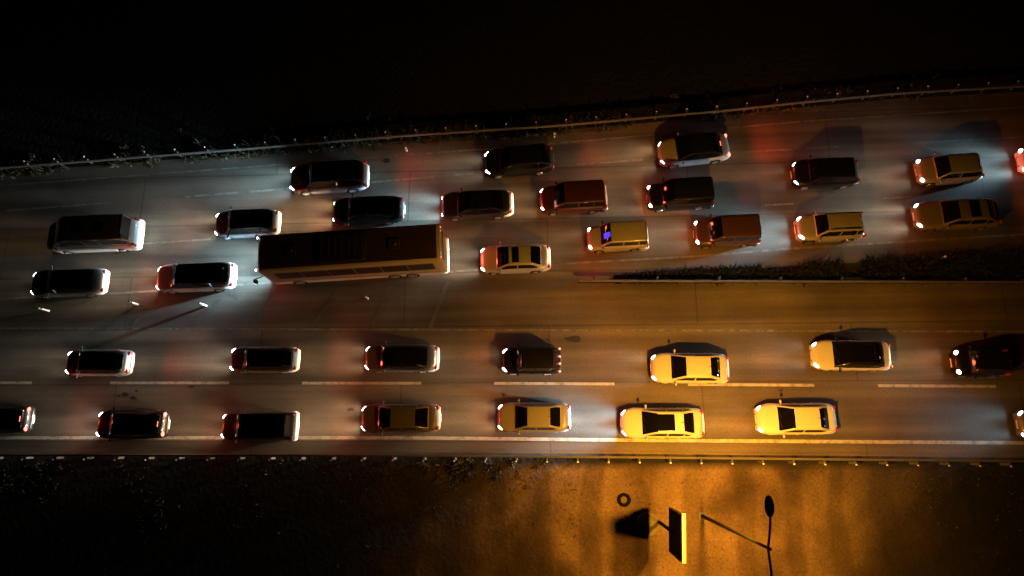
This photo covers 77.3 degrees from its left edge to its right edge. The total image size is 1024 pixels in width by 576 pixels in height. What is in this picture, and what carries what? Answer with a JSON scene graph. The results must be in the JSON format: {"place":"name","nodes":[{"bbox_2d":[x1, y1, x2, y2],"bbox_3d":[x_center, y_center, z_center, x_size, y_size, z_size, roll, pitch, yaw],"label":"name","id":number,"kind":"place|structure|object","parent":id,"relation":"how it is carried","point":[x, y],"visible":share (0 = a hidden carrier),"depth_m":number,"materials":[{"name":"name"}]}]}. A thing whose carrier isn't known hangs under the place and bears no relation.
{"place":"outdoors","nodes":[
{"label":"outdoors","id":0,"kind":"place"},
{"bbox_2d":[0,0,1023,575],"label":"ground","id":1,"kind":"structure","parent":0,"point":[94,78],"depth_m":43.19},
{"bbox_2d":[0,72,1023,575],"bbox_3d":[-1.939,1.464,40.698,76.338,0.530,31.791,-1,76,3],"label":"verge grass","id":2,"kind":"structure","parent":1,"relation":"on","point":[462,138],"depth_m":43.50,"materials":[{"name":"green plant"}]},
{"bbox_2d":[0,80,1023,170],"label":"guardrail","id":3,"kind":"object","parent":1,"relation":"on","point":[716,110],"visible":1,"depth_m":42.97,"materials":[{"name":"metal"}]},
{"bbox_2d":[0,454,1023,466],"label":"guardrail","id":4,"kind":"object","parent":1,"relation":"on","point":[638,458],"visible":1,"depth_m":37.96,"materials":[{"name":"metal"}]},
{"bbox_2d":[617,493,630,506],"bbox_3d":[6.614,12.504,37.767,0.800,0.200,0.800,-1,76,3],"label":"discarded tyre","id":5,"kind":"object","parent":1,"relation":"on","point":[627,496],"visible":1,"depth_m":37.70,"materials":[{"name":"rubber"}]},
{"bbox_2d":[636,512,658,535],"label":"pile","id":6,"kind":"structure","parent":1,"relation":"on","point":[647,524],"depth_m":37.33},
{"bbox_2d":[658,507,685,563],"bbox_3d":[8.484,12.932,34.291,0.347,6.410,2.296,2,77,4],"label":"billboard","id":7,"kind":"object","parent":1,"relation":"on","point":[676,528],"visible":1,"depth_m":32.20,"materials":[{"name":"metal"}]},
{"bbox_2d":[698,495,773,575],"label":"street lamp","id":8,"kind":"object","parent":1,"relation":"on","point":[769,505],"visible":1,"depth_m":26.06,"materials":[{"name":"metal"}]},
{"bbox_2d":[0,92,1023,459],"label":"road","id":9,"kind":"structure","parent":0,"point":[464,392],"depth_m":41.05,"materials":[{"name":"grey asphalt"}]},
{"bbox_2d":[0,405,35,433],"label":"hatchback","id":10,"kind":"object","parent":9,"relation":"on","point":[17,419],"visible":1,"depth_m":39.95,"materials":[{"name":"grey paint"}]},
{"bbox_2d":[31,265,109,297],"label":"sedan","id":11,"kind":"object","parent":9,"relation":"on","point":[79,282],"visible":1,"depth_m":41.87,"materials":[{"name":"grey paint"}]},
{"bbox_2d":[47,214,144,253],"bbox_3d":[-28.004,-3.629,42.481,6.405,2.469,2.429,-2,76,3],"label":"minibus","id":12,"kind":"object","parent":9,"relation":"on","point":[95,233],"visible":1,"depth_m":41.56,"materials":[{"name":"white paint"}]},
{"bbox_2d":[56,242,86,246],"bbox_3d":[-28.933,-2.841,41.820,1.974,0.884,0.033,-2,76,3],"label":"side window","id":13,"kind":"structure","parent":12,"relation":"in","point":[64,244],"depth_m":41.82,"materials":[{"name":"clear glass"}]},
{"bbox_2d":[81,241,99,245],"bbox_3d":[-27.433,-2.911,41.689,0.880,0.782,0.033,-2,76,3],"label":"side window","id":14,"kind":"structure","parent":12,"relation":"in","point":[89,243],"depth_m":41.70,"materials":[{"name":"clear glass"}]},
{"bbox_2d":[96,240,128,244],"bbox_3d":[-26.012,-2.957,41.644,1.804,0.837,0.033,-2,76,3],"label":"side window","id":15,"kind":"structure","parent":12,"relation":"in","point":[107,242],"depth_m":41.63,"materials":[{"name":"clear glass"}]},
{"bbox_2d":[119,215,130,239],"bbox_3d":[-25.171,-3.913,41.599,0.169,0.765,1.510,-2,76,3],"label":"rear window","id":16,"kind":"structure","parent":12,"relation":"in","point":[124,227],"depth_m":41.57,"materials":[{"name":"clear glass"}]},
{"bbox_2d":[65,346,134,377],"bbox_3d":[-26.445,4.732,40.793,4.373,1.669,2.069,0,77,3],"label":"hatchback","id":17,"kind":"object","parent":9,"relation":"on","point":[81,362],"visible":1,"depth_m":40.33,"materials":[{"name":"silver paint"}]},
{"bbox_2d":[96,407,170,441],"bbox_3d":[-23.681,8.454,39.734,4.580,1.669,2.129,-1,76,3],"label":"hatchback","id":18,"kind":"object","parent":9,"relation":"on","point":[133,424],"visible":1,"depth_m":39.28,"materials":[{"name":"black paint"}]},
{"bbox_2d":[156,259,236,293],"bbox_3d":[-20.741,-0.775,41.773,5.328,1.669,2.249,-2,76,3],"label":"hatchback","id":19,"kind":"object","parent":9,"relation":"on","point":[175,278],"visible":1,"depth_m":41.28,"materials":[{"name":"silver paint"}]},
{"bbox_2d":[214,206,280,239],"bbox_3d":[-17.648,-4.358,42.447,4.428,1.669,2.209,-2,76,3],"label":"hatchback","id":20,"kind":"object","parent":9,"relation":"on","point":[244,223],"visible":0.93,"depth_m":41.95,"materials":[{"name":"grey paint"}]},
{"bbox_2d":[221,409,299,443],"bbox_3d":[-15.545,8.431,39.087,4.759,1.989,2.089,-1,76,3],"label":"van","id":21,"kind":"object","parent":9,"relation":"on","point":[259,426],"visible":1,"depth_m":38.34,"materials":[{"name":"grey paint"}]},
{"bbox_2d":[230,343,300,374],"bbox_3d":[-15.631,4.461,40.209,4.457,1.669,2.009,0,77,3],"label":"hatchback","id":22,"kind":"object","parent":9,"relation":"on","point":[266,359],"visible":1,"depth_m":39.76,"materials":[{"name":"grey paint"}]},
{"bbox_2d":[130,281,449,327],"bbox_3d":[-14.586,1.195,41.784,21.143,0.001,3.108,-1,76,3],"label":"road marking","id":23,"kind":"object","parent":9,"relation":"on","point":[264,306],"visible":1,"depth_m":41.71,"materials":[{"name":"paint"}]},
{"bbox_2d":[290,159,369,195],"bbox_3d":[-12.280,-7.492,42.774,5.360,1.869,2.329,-3,76,3],"label":"suv","id":24,"kind":"object","parent":9,"relation":"on","point":[337,176],"visible":1,"depth_m":42.25,"materials":[{"name":"grey paint"}]},
{"bbox_2d":[253,224,449,283],"bbox_3d":[-10.153,-2.099,40.455,12.028,3.610,3.140,-4,76,3],"label":"bus","id":25,"kind":"object","parent":9,"relation":"on","point":[369,253],"visible":1,"depth_m":38.95,"materials":[{"name":"beige paint"}]},
{"bbox_2d":[333,193,404,225],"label":"sedan","id":26,"kind":"object","parent":9,"relation":"on","point":[367,210],"visible":1,"depth_m":41.85,"materials":[{"name":"black paint"}]},
{"bbox_2d":[361,400,440,435],"bbox_3d":[-6.820,7.902,38.886,4.932,1.609,2.129,-1,76,3],"label":"sedan","id":27,"kind":"object","parent":9,"relation":"on","point":[403,418],"visible":1,"depth_m":38.54,"materials":[{"name":"beige paint"}]},
{"bbox_2d":[365,341,439,373],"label":"sedan","id":28,"kind":"object","parent":9,"relation":"on","point":[384,358],"visible":1,"depth_m":39.40,"materials":[{"name":"grey paint"}]},
{"bbox_2d":[117,158,783,410],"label":"road stains","id":29,"kind":"object","parent":9,"relation":"on","point":[573,339],"visible":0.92,"depth_m":40.24,"materials":[{"name":"liquid"}]},
{"bbox_2d":[441,187,513,220],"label":"sedan","id":30,"kind":"object","parent":9,"relation":"on","point":[478,204],"visible":1,"depth_m":41.50,"materials":[{"name":"grey paint"}]},
{"bbox_2d":[0,381,995,387],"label":"road marking","id":31,"kind":"object","parent":9,"relation":"on","point":[595,383],"visible":1,"depth_m":39.63,"materials":[{"name":"paint"}]},
{"bbox_2d":[0,436,1023,444],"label":"road marking","id":32,"kind":"object","parent":9,"relation":"on","point":[596,439],"visible":0.89,"depth_m":38.69,"materials":[{"name":"paint"}]},
{"bbox_2d":[0,327,1023,332],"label":"road marking","id":33,"kind":"object","parent":9,"relation":"on","point":[990,331],"visible":1,"depth_m":40.49,"materials":[{"name":"paint"}]},
{"bbox_2d":[0,106,1023,185],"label":"road marking","id":34,"kind":"object","parent":9,"relation":"on","point":[507,146],"visible":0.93,"depth_m":43.40,"materials":[{"name":"paint"}]},
{"bbox_2d":[0,233,1023,299],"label":"road marking","id":35,"kind":"object","parent":9,"relation":"on","point":[780,249],"visible":0.65,"depth_m":40.94,"materials":[{"name":"paint"}]},
{"bbox_2d":[6,136,1023,211],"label":"road marking","id":36,"kind":"object","parent":9,"relation":"on","point":[554,166],"visible":0.91,"depth_m":42.96,"materials":[{"name":"paint"}]},
{"bbox_2d":[480,241,550,274],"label":"sedan","id":37,"kind":"object","parent":9,"relation":"on","point":[515,259],"visible":1,"depth_m":40.49,"materials":[{"name":"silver paint"}]},
{"bbox_2d":[484,144,554,178],"bbox_3d":[0.468,-8.513,42.357,4.634,1.669,2.269,-4,76,2],"label":"hatchback","id":38,"kind":"object","parent":9,"relation":"on","point":[522,160],"visible":1,"depth_m":41.91,"materials":[{"name":"black paint"}]},
{"bbox_2d":[144,196,911,243],"bbox_3d":[0.349,-4.448,42.243,50.765,0.001,0.142,-3,76,3],"label":"road marking","id":39,"kind":"object","parent":9,"relation":"on","point":[765,205],"visible":1,"depth_m":43.21,"materials":[{"name":"paint"}]},
{"bbox_2d":[502,343,560,375],"bbox_3d":[1.180,4.405,39.111,3.655,1.869,2.009,0,77,3],"label":"suv","id":40,"kind":"object","parent":9,"relation":"on","point":[518,360],"visible":1,"depth_m":38.61,"materials":[{"name":"black paint"}]},
{"bbox_2d":[497,399,570,434],"bbox_3d":[1.317,7.752,38.434,4.435,1.609,2.149,-1,76,3],"label":"sedan","id":41,"kind":"object","parent":9,"relation":"on","point":[533,417],"visible":1,"depth_m":38.10,"materials":[{"name":"beige paint"}]},
{"bbox_2d":[540,179,607,215],"bbox_3d":[3.984,-5.892,41.352,4.395,1.989,2.189,-3,76,3],"label":"van","id":42,"kind":"object","parent":9,"relation":"on","point":[577,197],"visible":1,"depth_m":40.68,"materials":[{"name":"paint"}]},
{"bbox_2d":[587,220,648,253],"bbox_3d":[6.743,-3.300,40.565,3.892,1.989,2.029,-3,76,3],"label":"van","id":43,"kind":"object","parent":9,"relation":"on","point":[631,236],"visible":1,"depth_m":39.91,"materials":[{"name":"beige paint"}]},
{"bbox_2d":[620,404,703,441],"bbox_3d":[8.942,7.992,37.919,4.934,1.609,2.169,-1,76,3],"label":"sedan","id":44,"kind":"object","parent":9,"relation":"on","point":[676,422],"visible":1,"depth_m":37.58,"materials":[{"name":"white paint"}]},
{"bbox_2d":[646,176,714,212],"bbox_3d":[10.832,-6.048,40.979,4.243,1.989,2.149,-3,76,3],"label":"van","id":45,"kind":"object","parent":9,"relation":"on","point":[689,193],"visible":1,"depth_m":40.34,"materials":[{"name":"black paint"}]},
{"bbox_2d":[650,349,729,385],"bbox_3d":[10.767,4.807,38.573,4.695,1.609,2.209,0,77,3],"label":"sedan","id":46,"kind":"object","parent":9,"relation":"on","point":[691,368],"visible":1,"depth_m":38.23,"materials":[{"name":"white paint"}]},
{"bbox_2d":[657,132,730,168],"bbox_3d":[11.929,-9.139,41.851,4.630,1.609,2.309,-6,76,2],"label":"sedan","id":47,"kind":"object","parent":9,"relation":"on","point":[712,148],"visible":1,"depth_m":41.53,"materials":[{"name":"silver paint"}]},
{"bbox_2d":[692,214,761,248],"bbox_3d":[13.569,-3.619,40.232,4.068,1.989,2.169,-2,76,3],"label":"van","id":48,"kind":"object","parent":9,"relation":"on","point":[740,231],"visible":1,"depth_m":39.58,"materials":[{"name":"red paint"}]},
{"bbox_2d":[754,400,837,437],"bbox_3d":[16.740,7.664,37.529,4.649,1.609,2.209,-1,76,3],"label":"sedan","id":49,"kind":"object","parent":9,"relation":"on","point":[783,419],"visible":1,"depth_m":37.21,"materials":[{"name":"white paint"}]},
{"bbox_2d":[577,254,1023,283],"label":"median strip","id":50,"kind":"object","parent":9,"relation":"on","point":[852,269],"visible":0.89,"depth_m":40.13,"materials":[{"name":"concrete"}]},
{"bbox_2d":[580,276,1023,282],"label":"guardrail","id":51,"kind":"object","parent":50,"relation":"on","point":[901,280],"visible":1,"depth_m":39.58,"materials":[{"name":"metal"}]},
{"bbox_2d":[612,241,1023,286],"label":"median scrub","id":52,"kind":"object","parent":50,"relation":"on","point":[1007,267],"visible":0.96,"depth_m":39.85,"materials":[{"name":"green plant"}]},
{"bbox_2d":[789,155,860,189],"bbox_3d":[20.129,-7.443,40.921,4.200,1.669,2.229,-1,76,3],"label":"hatchback","id":53,"kind":"object","parent":9,"relation":"on","point":[825,173],"visible":1,"depth_m":40.51,"materials":[{"name":"black paint"}]},
{"bbox_2d":[793,209,866,243],"bbox_3d":[19.953,-3.876,39.997,4.129,1.820,2.109,-3,76,3],"label":"suv","id":54,"kind":"object","parent":9,"relation":"on","point":[830,227],"visible":1,"depth_m":39.55,"materials":[{"name":"beige paint"}]},
{"bbox_2d":[809,336,892,372],"bbox_3d":[20.344,3.990,38.195,4.621,1.609,2.189,0,77,3],"label":"sedan","id":55,"kind":"object","parent":9,"relation":"on","point":[850,355],"visible":1,"depth_m":37.88,"materials":[{"name":"white paint"}]},
{"bbox_2d":[913,151,984,186],"bbox_3d":[27.806,-7.615,40.501,3.993,1.669,2.189,-4,76,3],"label":"hatchback","id":56,"kind":"object","parent":9,"relation":"on","point":[961,168],"visible":1,"depth_m":40.14,"materials":[{"name":"beige paint"}]},
{"bbox_2d":[910,195,1001,231],"bbox_3d":[27.805,-4.668,39.825,5.143,1.609,2.249,-2,76,3],"label":"sedan","id":57,"kind":"object","parent":9,"relation":"on","point":[958,214],"visible":1,"depth_m":39.52,"materials":[{"name":"beige paint"}]},
{"bbox_2d":[948,345,1011,378],"bbox_3d":[27.597,4.359,37.537,3.012,1.869,1.989,0,77,4],"label":"suv","id":58,"kind":"object","parent":9,"relation":"on","point":[987,363],"visible":1,"depth_m":37.22,"materials":[{"name":"black paint"}]},
{"bbox_2d":[1013,409,1023,438],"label":"sedan","id":59,"kind":"object","parent":9,"relation":"on","point":[1018,416],"visible":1,"depth_m":36.97,"materials":[{"name":"grey paint"}]},
{"bbox_2d":[1014,148,1023,173],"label":"sedan","id":60,"kind":"object","parent":9,"relation":"on","point":[1019,155],"visible":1,"depth_m":40.62,"materials":[{"name":"white paint"}]},
{"bbox_2d":[529,467,849,575],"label":"gravel","id":61,"kind":"structure","parent":0,"point":[699,523],"depth_m":37.17,"materials":[{"name":"brown gravel"}]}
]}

